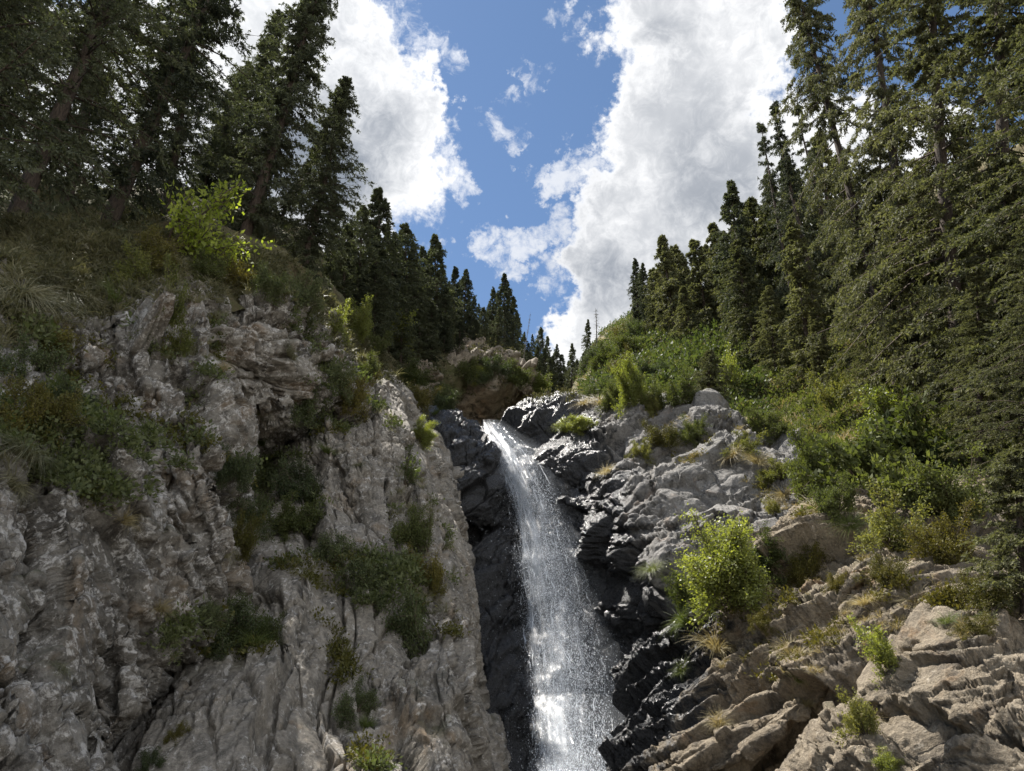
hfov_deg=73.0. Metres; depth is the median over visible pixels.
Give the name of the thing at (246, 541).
shrub
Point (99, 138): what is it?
spruce tree
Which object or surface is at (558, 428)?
grass tuft
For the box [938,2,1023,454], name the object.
spruce tree
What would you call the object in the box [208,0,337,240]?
spruce tree
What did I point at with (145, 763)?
shrub
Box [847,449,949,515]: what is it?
shrub
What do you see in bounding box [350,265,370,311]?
spruce tree
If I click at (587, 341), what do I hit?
spruce tree
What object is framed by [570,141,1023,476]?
hill
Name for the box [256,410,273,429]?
grass tuft
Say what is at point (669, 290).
spruce tree
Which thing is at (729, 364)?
sapling
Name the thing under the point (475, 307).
spruce tree
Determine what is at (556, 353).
spruce tree
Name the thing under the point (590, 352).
shrub
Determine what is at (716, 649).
grass tuft
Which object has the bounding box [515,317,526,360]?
spruce tree
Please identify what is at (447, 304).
spruce tree
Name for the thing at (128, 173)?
spruce tree
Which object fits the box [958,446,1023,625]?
spruce tree
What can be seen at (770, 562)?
shrub
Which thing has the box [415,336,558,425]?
cliff terrain
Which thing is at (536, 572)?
waterfall water
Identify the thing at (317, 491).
shrub
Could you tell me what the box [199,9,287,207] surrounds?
spruce tree
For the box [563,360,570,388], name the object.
spruce tree
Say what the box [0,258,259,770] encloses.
cliff terrain
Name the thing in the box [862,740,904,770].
shrub
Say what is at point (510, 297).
spruce tree
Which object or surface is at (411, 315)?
sapling
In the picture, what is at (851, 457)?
shrub
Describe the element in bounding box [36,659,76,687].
grass tuft
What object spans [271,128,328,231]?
spruce tree
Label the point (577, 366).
spruce tree
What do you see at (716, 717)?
grass tuft
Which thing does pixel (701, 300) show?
spruce tree
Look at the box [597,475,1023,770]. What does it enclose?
cliff terrain
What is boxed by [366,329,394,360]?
shrub
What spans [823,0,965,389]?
spruce tree
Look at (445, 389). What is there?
shrub
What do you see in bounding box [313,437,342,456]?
grass tuft
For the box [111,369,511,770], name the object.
cliff terrain
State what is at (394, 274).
spruce tree
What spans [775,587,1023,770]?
cliff terrain
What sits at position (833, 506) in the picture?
shrub
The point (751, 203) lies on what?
spruce tree
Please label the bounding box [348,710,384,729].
grass tuft
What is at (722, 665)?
grass
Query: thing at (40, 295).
grass tuft
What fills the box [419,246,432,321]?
spruce tree
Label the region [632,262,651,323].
spruce tree
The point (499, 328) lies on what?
spruce tree
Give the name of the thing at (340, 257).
spruce tree
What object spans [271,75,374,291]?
spruce tree
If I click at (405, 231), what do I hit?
spruce tree
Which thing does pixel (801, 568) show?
shrub
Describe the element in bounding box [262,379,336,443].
shrub
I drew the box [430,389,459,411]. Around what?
shrub
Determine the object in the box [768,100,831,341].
spruce tree
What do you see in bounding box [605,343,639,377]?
shrub
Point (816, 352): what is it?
spruce tree
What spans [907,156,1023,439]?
spruce tree
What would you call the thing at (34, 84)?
spruce tree
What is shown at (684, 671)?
grass tuft
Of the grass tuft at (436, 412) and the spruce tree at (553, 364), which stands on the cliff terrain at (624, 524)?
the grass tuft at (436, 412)
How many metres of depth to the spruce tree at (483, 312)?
62.00 m
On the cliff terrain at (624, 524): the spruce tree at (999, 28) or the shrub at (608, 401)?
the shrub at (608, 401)
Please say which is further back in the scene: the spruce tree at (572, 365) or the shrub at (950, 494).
the spruce tree at (572, 365)
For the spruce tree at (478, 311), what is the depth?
67.65 m
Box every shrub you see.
[0,321,74,381]
[0,370,65,453]
[12,374,93,433]
[38,314,90,367]
[40,366,104,410]
[110,236,154,285]
[117,223,188,272]
[133,744,166,770]
[152,252,192,345]
[160,325,197,359]
[163,719,194,745]
[181,246,232,285]
[196,591,236,636]
[210,590,268,661]
[212,442,259,512]
[220,245,256,290]
[224,492,277,544]
[229,604,287,645]
[232,504,267,565]
[237,258,294,324]
[251,449,284,497]
[261,489,325,543]
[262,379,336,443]
[268,454,320,505]
[288,266,330,316]
[296,529,356,566]
[301,480,323,505]
[323,544,400,613]
[327,353,359,405]
[329,671,384,734]
[338,368,383,422]
[346,292,375,346]
[355,347,382,384]
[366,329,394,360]
[373,580,435,658]
[387,496,433,551]
[392,355,437,390]
[405,539,449,595]
[408,379,443,419]
[412,413,440,451]
[426,375,463,399]
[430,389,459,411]
[456,349,479,384]
[463,353,514,386]
[469,363,488,385]
[505,357,533,389]
[532,370,552,394]
[553,414,597,434]
[579,339,601,368]
[580,375,613,397]
[587,340,612,371]
[594,377,621,416]
[605,328,646,363]
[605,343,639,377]
[607,322,626,343]
[608,349,650,418]
[620,318,646,336]
[623,436,656,465]
[630,356,671,375]
[636,373,666,409]
[639,419,683,452]
[643,389,662,416]
[657,362,699,410]
[657,564,702,616]
[662,412,711,447]
[666,503,777,633]
[720,428,767,456]
[741,402,796,444]
[746,520,792,587]
[746,604,776,636]
[752,457,789,488]
[760,497,780,515]
[777,410,833,504]
[783,538,834,588]
[788,399,911,514]
[802,349,860,411]
[804,469,861,526]
[820,569,848,594]
[832,685,882,746]
[846,477,935,553]
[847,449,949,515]
[852,551,916,588]
[859,386,993,474]
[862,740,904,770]
[896,497,986,564]
[900,439,1010,528]
[946,567,1021,618]
[946,609,1001,642]
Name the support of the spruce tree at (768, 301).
on the hill at (1019, 148)
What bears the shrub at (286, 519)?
on the cliff terrain at (265, 711)
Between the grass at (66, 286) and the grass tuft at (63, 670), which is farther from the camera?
the grass at (66, 286)
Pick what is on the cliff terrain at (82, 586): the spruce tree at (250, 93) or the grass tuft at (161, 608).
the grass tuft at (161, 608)
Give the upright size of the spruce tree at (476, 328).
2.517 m
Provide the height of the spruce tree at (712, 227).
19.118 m
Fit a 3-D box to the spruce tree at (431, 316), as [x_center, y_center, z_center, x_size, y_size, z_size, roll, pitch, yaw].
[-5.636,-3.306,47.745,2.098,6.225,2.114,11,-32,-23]
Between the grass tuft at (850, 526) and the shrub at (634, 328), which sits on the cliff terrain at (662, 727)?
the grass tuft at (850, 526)
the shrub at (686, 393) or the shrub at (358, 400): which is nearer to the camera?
the shrub at (358, 400)
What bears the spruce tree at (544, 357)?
on the hill at (457, 382)
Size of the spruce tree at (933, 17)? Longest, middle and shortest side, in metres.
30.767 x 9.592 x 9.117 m
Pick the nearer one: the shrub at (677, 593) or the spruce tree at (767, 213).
the shrub at (677, 593)
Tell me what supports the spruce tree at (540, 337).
on the hill at (457, 382)
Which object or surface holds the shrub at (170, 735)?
on the cliff terrain at (265, 711)
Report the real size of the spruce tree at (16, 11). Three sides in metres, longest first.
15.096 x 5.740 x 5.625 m
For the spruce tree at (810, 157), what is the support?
on the hill at (1019, 148)
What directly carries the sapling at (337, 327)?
on the cliff terrain at (266, 376)
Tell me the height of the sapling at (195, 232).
3.362 m
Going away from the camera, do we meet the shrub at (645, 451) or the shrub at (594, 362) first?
the shrub at (645, 451)
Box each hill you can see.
[0,172,527,400]
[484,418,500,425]
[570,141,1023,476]
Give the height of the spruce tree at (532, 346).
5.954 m
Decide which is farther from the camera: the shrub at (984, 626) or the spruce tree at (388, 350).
the spruce tree at (388, 350)
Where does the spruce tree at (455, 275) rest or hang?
on the hill at (457, 382)
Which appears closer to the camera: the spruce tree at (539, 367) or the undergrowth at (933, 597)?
the undergrowth at (933, 597)
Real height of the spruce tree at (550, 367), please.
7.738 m
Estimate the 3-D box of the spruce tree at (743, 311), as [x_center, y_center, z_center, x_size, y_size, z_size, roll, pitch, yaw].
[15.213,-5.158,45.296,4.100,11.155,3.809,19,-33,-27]
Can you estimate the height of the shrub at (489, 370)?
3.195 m
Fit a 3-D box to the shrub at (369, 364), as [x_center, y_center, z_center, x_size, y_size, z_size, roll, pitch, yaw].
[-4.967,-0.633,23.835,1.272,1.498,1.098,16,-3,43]
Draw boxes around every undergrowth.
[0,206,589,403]
[0,273,467,770]
[573,308,778,416]
[575,295,1023,476]
[645,408,977,682]
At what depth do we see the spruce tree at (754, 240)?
57.42 m
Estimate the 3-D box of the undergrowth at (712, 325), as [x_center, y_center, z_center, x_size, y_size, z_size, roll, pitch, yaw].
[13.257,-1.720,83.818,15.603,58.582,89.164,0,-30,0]
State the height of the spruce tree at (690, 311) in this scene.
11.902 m
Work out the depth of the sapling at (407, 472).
17.08 m
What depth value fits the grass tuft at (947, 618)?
8.89 m
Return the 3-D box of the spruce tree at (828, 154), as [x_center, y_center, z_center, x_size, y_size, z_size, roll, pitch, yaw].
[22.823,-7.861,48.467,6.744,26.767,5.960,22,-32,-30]
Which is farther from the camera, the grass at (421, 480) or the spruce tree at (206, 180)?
the spruce tree at (206, 180)
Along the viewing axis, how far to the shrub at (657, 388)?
30.28 m
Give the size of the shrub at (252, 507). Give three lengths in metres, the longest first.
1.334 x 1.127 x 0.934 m
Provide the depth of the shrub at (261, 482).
18.31 m
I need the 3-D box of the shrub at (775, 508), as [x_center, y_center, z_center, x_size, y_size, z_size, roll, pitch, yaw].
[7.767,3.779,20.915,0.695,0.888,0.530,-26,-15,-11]
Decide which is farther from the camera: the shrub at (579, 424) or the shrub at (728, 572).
the shrub at (579, 424)
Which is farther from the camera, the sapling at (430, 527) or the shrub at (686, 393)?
the shrub at (686, 393)
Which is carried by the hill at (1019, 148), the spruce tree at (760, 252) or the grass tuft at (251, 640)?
the spruce tree at (760, 252)
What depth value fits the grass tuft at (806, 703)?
11.48 m
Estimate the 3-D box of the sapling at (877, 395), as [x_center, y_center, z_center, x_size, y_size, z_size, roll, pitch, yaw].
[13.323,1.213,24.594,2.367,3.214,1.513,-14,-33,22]
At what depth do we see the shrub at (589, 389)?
48.85 m
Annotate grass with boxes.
[0,205,407,377]
[0,317,463,769]
[578,316,1010,473]
[651,410,977,674]
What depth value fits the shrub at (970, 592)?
9.13 m
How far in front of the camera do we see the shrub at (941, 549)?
12.55 m
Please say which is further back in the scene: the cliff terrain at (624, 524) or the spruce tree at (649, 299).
the spruce tree at (649, 299)
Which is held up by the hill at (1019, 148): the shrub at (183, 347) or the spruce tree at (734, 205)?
the spruce tree at (734, 205)
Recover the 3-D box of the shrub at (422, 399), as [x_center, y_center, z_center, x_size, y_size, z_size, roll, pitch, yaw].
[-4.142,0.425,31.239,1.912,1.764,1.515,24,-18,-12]
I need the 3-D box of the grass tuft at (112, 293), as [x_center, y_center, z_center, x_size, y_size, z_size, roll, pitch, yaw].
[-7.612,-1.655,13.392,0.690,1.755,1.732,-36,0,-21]
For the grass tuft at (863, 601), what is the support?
on the cliff terrain at (662, 727)
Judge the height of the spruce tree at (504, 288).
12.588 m
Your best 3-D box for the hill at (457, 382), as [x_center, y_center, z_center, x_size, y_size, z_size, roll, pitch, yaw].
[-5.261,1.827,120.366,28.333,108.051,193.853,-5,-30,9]
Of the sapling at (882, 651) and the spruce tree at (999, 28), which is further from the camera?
the spruce tree at (999, 28)
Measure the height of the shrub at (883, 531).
2.077 m
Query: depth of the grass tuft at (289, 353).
17.30 m
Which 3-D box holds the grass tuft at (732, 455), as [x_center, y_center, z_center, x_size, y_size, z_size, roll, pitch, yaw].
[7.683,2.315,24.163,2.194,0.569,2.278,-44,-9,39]
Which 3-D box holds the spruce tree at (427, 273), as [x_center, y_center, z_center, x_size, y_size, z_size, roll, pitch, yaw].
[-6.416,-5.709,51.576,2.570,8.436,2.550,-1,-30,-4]
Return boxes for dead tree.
[523,314,530,358]
[593,308,599,347]
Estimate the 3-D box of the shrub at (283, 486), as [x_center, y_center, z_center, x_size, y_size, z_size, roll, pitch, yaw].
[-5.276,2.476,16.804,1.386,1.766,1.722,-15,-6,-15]
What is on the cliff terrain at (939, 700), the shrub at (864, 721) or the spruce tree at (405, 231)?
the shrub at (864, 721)
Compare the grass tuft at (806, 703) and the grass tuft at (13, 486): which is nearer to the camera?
the grass tuft at (13, 486)
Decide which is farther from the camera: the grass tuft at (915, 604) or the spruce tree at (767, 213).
the spruce tree at (767, 213)
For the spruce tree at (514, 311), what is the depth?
73.10 m
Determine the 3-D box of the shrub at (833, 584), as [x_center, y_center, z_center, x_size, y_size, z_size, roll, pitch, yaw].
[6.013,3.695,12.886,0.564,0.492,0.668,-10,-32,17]
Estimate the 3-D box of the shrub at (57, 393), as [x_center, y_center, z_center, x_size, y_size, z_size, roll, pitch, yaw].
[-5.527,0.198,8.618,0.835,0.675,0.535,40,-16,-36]
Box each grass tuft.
[0,266,96,339]
[0,425,78,492]
[0,448,38,514]
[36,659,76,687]
[39,281,120,330]
[91,263,137,309]
[107,501,148,542]
[141,599,181,621]
[207,306,235,324]
[214,361,238,371]
[223,539,239,570]
[230,627,280,651]
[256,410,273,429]
[257,435,271,448]
[279,338,299,366]
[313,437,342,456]
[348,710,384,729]
[349,460,372,467]
[431,407,441,415]
[552,423,569,430]
[567,397,598,408]
[583,394,620,408]
[591,462,619,482]
[635,557,671,582]
[657,594,702,646]
[669,654,698,682]
[676,616,742,657]
[701,708,733,736]
[713,438,754,471]
[729,447,781,471]
[757,631,803,663]
[761,481,793,506]
[780,667,809,687]
[787,489,831,516]
[798,694,819,711]
[816,508,869,540]
[840,586,891,609]
[888,586,930,608]
[928,609,963,629]
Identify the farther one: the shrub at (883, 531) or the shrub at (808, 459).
the shrub at (808, 459)
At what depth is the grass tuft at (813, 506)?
17.67 m
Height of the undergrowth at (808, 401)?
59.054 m
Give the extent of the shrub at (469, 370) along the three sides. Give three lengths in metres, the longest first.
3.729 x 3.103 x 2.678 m
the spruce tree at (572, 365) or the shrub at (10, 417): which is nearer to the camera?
the shrub at (10, 417)
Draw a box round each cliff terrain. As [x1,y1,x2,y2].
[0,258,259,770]
[106,288,411,460]
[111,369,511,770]
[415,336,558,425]
[420,388,816,770]
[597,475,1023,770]
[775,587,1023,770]
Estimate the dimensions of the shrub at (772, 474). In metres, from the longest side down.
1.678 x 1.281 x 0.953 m
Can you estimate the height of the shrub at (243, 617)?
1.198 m
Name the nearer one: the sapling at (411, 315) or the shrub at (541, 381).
the sapling at (411, 315)
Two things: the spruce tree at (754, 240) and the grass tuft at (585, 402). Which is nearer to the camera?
the grass tuft at (585, 402)
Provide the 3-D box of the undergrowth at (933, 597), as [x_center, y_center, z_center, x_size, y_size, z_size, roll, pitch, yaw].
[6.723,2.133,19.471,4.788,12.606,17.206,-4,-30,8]
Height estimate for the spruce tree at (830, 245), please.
19.907 m
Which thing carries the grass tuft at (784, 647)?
on the cliff terrain at (662, 727)
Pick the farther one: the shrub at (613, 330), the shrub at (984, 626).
the shrub at (613, 330)
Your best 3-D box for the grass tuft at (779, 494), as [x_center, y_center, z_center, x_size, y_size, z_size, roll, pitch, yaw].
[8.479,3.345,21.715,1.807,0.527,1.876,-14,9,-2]
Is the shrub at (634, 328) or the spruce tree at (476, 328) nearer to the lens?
the spruce tree at (476, 328)
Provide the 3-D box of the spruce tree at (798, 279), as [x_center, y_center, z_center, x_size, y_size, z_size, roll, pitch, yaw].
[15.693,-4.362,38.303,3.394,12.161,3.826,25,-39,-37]
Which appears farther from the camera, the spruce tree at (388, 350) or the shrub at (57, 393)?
the spruce tree at (388, 350)
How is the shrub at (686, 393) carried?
on the cliff terrain at (624, 524)
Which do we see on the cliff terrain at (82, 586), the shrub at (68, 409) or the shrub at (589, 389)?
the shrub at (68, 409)
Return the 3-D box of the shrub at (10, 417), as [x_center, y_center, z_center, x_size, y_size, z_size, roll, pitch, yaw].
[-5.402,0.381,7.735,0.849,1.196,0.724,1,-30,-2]
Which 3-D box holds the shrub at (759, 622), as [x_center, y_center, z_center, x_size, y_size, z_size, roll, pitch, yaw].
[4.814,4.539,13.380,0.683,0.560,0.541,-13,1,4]
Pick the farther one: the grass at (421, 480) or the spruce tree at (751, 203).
the spruce tree at (751, 203)
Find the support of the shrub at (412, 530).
on the cliff terrain at (265, 711)
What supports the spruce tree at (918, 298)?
on the hill at (1019, 148)
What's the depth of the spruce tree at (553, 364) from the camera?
105.81 m
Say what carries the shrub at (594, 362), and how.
on the hill at (1019, 148)
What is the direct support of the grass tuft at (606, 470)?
on the cliff terrain at (624, 524)
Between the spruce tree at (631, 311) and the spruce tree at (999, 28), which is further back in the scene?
the spruce tree at (631, 311)
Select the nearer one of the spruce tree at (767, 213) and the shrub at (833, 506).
the shrub at (833, 506)
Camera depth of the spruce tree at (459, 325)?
56.51 m
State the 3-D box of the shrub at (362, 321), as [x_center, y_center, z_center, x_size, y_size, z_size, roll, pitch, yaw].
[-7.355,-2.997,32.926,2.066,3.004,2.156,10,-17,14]
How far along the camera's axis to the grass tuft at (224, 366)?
12.73 m
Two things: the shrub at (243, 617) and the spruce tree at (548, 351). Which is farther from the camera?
the spruce tree at (548, 351)
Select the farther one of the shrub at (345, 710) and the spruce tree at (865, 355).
the spruce tree at (865, 355)
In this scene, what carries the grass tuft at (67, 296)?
on the cliff terrain at (82, 586)
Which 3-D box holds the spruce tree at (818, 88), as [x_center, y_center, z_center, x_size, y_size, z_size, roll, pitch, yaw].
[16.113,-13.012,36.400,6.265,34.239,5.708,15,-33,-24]
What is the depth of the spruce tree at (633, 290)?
75.02 m
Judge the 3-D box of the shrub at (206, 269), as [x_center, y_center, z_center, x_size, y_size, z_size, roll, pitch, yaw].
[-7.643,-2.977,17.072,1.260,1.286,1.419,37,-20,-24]
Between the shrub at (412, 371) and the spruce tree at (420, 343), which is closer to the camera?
the shrub at (412, 371)
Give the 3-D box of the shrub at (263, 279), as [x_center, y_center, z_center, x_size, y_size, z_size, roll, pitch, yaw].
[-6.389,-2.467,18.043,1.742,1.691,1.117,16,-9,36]
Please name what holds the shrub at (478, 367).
on the cliff terrain at (483, 406)
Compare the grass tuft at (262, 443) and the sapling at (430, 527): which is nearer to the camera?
the sapling at (430, 527)
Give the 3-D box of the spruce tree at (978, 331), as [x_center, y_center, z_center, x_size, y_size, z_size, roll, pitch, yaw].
[13.860,-0.296,20.502,2.311,7.325,2.202,23,-20,-27]
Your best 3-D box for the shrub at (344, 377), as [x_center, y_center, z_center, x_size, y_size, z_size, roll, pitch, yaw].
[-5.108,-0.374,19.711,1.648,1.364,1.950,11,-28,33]
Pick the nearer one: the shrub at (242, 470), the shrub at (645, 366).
the shrub at (242, 470)
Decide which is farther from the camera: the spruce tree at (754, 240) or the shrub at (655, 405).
the spruce tree at (754, 240)
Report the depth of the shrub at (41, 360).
8.87 m
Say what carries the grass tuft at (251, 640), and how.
on the cliff terrain at (265, 711)
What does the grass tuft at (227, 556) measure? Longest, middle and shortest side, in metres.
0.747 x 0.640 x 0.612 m
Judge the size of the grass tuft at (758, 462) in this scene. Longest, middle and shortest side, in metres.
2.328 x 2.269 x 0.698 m
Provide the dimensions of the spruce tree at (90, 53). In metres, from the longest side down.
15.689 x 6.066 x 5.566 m
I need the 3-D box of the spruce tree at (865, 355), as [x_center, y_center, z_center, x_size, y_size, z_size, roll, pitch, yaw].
[17.620,-6.139,33.155,5.191,15.709,5.115,24,-26,-30]
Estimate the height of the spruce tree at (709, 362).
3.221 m
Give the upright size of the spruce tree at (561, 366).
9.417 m
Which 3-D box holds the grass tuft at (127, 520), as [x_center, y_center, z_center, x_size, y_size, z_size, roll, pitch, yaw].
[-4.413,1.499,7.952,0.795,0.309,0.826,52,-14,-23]
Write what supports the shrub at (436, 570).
on the cliff terrain at (265, 711)
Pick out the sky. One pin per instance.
(550, 146)
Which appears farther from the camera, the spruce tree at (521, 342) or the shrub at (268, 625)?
the spruce tree at (521, 342)
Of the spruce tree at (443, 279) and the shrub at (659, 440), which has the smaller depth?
the shrub at (659, 440)
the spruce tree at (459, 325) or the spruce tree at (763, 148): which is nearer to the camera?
the spruce tree at (763, 148)
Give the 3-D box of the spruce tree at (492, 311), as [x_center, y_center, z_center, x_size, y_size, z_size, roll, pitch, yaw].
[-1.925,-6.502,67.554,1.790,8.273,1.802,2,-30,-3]
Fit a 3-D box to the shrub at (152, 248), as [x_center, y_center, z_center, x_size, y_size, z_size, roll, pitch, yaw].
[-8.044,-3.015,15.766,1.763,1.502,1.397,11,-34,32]
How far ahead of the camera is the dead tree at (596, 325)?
84.80 m
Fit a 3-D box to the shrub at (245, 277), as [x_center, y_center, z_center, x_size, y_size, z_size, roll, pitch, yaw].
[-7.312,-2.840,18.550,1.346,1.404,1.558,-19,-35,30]
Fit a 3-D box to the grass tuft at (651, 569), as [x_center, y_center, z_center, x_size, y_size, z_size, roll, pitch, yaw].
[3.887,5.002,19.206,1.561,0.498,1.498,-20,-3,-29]
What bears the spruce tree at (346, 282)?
on the hill at (457, 382)
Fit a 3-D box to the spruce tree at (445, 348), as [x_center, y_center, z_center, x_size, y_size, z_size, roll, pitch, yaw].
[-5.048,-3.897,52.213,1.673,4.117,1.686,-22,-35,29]
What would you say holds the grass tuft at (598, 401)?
on the cliff terrain at (624, 524)
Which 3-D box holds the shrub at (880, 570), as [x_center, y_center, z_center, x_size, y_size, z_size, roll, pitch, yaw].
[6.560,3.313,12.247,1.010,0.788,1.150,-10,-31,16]
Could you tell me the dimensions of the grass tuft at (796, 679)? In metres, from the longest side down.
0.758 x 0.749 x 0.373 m
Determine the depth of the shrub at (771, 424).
27.52 m
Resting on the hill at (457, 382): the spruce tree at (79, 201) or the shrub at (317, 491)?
the spruce tree at (79, 201)
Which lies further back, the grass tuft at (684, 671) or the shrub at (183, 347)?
the grass tuft at (684, 671)
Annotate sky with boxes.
[2,0,1023,366]
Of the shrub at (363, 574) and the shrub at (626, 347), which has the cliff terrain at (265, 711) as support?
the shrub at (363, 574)
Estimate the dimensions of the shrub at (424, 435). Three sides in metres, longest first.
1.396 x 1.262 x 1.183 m
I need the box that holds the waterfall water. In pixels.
[470,422,623,770]
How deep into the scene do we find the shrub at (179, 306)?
12.38 m
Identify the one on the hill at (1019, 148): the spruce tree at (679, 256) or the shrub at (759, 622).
the spruce tree at (679, 256)
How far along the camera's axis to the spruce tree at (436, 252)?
56.22 m
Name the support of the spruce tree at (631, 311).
on the hill at (1019, 148)
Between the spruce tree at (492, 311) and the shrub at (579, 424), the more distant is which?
the spruce tree at (492, 311)
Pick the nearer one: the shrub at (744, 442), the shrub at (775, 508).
the shrub at (775, 508)
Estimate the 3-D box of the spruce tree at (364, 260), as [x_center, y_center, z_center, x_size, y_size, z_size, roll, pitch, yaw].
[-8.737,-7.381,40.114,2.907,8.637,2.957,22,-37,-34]
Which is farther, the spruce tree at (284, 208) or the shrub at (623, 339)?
the shrub at (623, 339)
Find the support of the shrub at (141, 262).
on the cliff terrain at (82, 586)
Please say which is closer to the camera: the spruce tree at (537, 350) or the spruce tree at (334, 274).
the spruce tree at (334, 274)
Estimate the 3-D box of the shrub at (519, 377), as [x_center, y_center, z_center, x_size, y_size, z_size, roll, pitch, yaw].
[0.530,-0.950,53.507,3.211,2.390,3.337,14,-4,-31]
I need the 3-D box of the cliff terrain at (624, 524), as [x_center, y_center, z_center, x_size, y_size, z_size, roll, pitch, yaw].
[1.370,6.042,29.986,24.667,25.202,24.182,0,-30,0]
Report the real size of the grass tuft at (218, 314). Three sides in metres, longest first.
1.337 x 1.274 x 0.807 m
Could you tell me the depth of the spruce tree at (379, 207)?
43.38 m
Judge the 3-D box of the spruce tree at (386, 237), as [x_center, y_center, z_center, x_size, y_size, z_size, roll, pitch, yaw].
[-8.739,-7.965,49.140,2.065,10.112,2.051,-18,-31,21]
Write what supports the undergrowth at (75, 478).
on the cliff terrain at (265, 711)
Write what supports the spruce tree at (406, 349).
on the hill at (457, 382)
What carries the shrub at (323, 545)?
on the cliff terrain at (265, 711)
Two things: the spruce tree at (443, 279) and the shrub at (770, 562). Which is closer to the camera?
the shrub at (770, 562)
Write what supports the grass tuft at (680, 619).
on the cliff terrain at (662, 727)
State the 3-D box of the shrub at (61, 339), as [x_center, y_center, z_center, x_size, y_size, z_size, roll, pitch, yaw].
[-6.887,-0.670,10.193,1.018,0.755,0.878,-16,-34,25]
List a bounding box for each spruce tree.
[0,0,119,224]
[0,0,123,214]
[0,0,203,240]
[0,80,39,159]
[7,0,151,202]
[49,0,279,224]
[96,0,238,213]
[182,61,253,199]
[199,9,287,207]
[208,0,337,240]
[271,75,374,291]
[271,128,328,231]
[319,203,352,286]
[322,249,343,285]
[334,225,360,303]
[342,204,380,306]
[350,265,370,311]
[359,186,407,336]
[361,264,401,351]
[380,276,399,354]
[383,223,402,285]
[385,231,409,330]
[386,285,426,369]
[396,222,443,336]
[409,291,440,358]
[410,267,429,331]
[418,302,443,372]
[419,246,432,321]
[421,233,463,341]
[421,266,442,330]
[429,287,458,352]
[437,264,447,303]
[437,312,453,356]
[450,266,464,336]
[453,308,466,346]
[455,269,476,336]
[466,296,478,338]
[470,319,481,340]
[475,303,482,332]
[479,307,495,347]
[486,286,499,346]
[489,307,506,348]
[494,273,523,352]
[503,291,512,346]
[506,296,525,357]
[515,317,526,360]
[523,332,528,358]
[523,343,531,361]
[530,334,535,359]
[533,327,548,373]
[533,345,543,373]
[535,358,546,377]
[540,347,554,381]
[544,336,551,366]
[544,358,557,392]
[551,355,560,390]
[553,344,565,391]
[555,354,567,391]
[563,343,576,390]
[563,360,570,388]
[572,359,578,379]
[578,353,586,376]
[581,319,591,355]
[627,258,644,325]
[629,283,645,321]
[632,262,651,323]
[641,267,670,337]
[648,234,683,337]
[660,244,696,321]
[667,286,708,341]
[676,239,720,330]
[688,349,744,401]
[697,243,714,317]
[703,222,735,336]
[710,179,779,341]
[717,239,776,365]
[738,196,772,338]
[742,208,773,297]
[748,285,805,379]
[751,205,785,332]
[755,122,819,344]
[760,174,794,332]
[763,168,836,311]
[766,0,928,387]
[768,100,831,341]
[771,157,844,346]
[771,220,839,394]
[790,104,854,323]
[803,308,832,384]
[804,131,865,310]
[816,0,1021,409]
[816,155,902,385]
[821,136,937,383]
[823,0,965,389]
[835,289,885,383]
[860,193,952,390]
[888,129,989,415]
[895,0,1023,425]
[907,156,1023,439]
[928,265,1021,475]
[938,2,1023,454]
[946,218,1023,481]
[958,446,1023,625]
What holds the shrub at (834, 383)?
on the hill at (1019, 148)
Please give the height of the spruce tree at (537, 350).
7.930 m
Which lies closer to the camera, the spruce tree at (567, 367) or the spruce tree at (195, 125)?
the spruce tree at (195, 125)
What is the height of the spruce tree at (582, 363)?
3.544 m
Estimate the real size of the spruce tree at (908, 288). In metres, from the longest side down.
10.266 x 3.749 x 3.694 m
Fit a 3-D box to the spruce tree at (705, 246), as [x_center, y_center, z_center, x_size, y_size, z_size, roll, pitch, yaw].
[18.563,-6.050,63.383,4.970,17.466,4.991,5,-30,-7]
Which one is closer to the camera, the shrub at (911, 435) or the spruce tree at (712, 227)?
the shrub at (911, 435)
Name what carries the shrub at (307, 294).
on the cliff terrain at (266, 376)
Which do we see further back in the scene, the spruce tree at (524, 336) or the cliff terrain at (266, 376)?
the spruce tree at (524, 336)
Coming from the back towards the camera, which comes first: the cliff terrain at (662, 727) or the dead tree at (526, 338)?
the dead tree at (526, 338)
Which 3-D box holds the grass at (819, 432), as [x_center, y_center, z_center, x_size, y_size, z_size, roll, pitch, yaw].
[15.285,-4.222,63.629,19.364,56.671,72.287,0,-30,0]
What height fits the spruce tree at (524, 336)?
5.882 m
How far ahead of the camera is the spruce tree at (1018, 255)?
17.82 m
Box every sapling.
[159,174,276,281]
[327,298,352,345]
[380,309,418,357]
[401,443,420,486]
[417,492,436,552]
[719,341,742,393]
[844,612,900,692]
[850,382,921,439]
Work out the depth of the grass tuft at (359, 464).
17.14 m
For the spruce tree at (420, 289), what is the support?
on the hill at (457, 382)
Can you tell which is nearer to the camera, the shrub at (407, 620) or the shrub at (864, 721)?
the shrub at (864, 721)
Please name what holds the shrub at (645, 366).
on the hill at (1019, 148)
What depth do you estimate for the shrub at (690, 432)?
26.64 m
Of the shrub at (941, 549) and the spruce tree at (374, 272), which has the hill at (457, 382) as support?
the spruce tree at (374, 272)
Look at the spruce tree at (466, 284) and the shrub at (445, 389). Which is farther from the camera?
the spruce tree at (466, 284)
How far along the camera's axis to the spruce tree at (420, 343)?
47.25 m
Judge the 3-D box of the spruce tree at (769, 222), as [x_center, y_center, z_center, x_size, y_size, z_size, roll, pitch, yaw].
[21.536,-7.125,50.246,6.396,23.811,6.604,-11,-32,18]
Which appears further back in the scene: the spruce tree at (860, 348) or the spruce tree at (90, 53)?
the spruce tree at (860, 348)

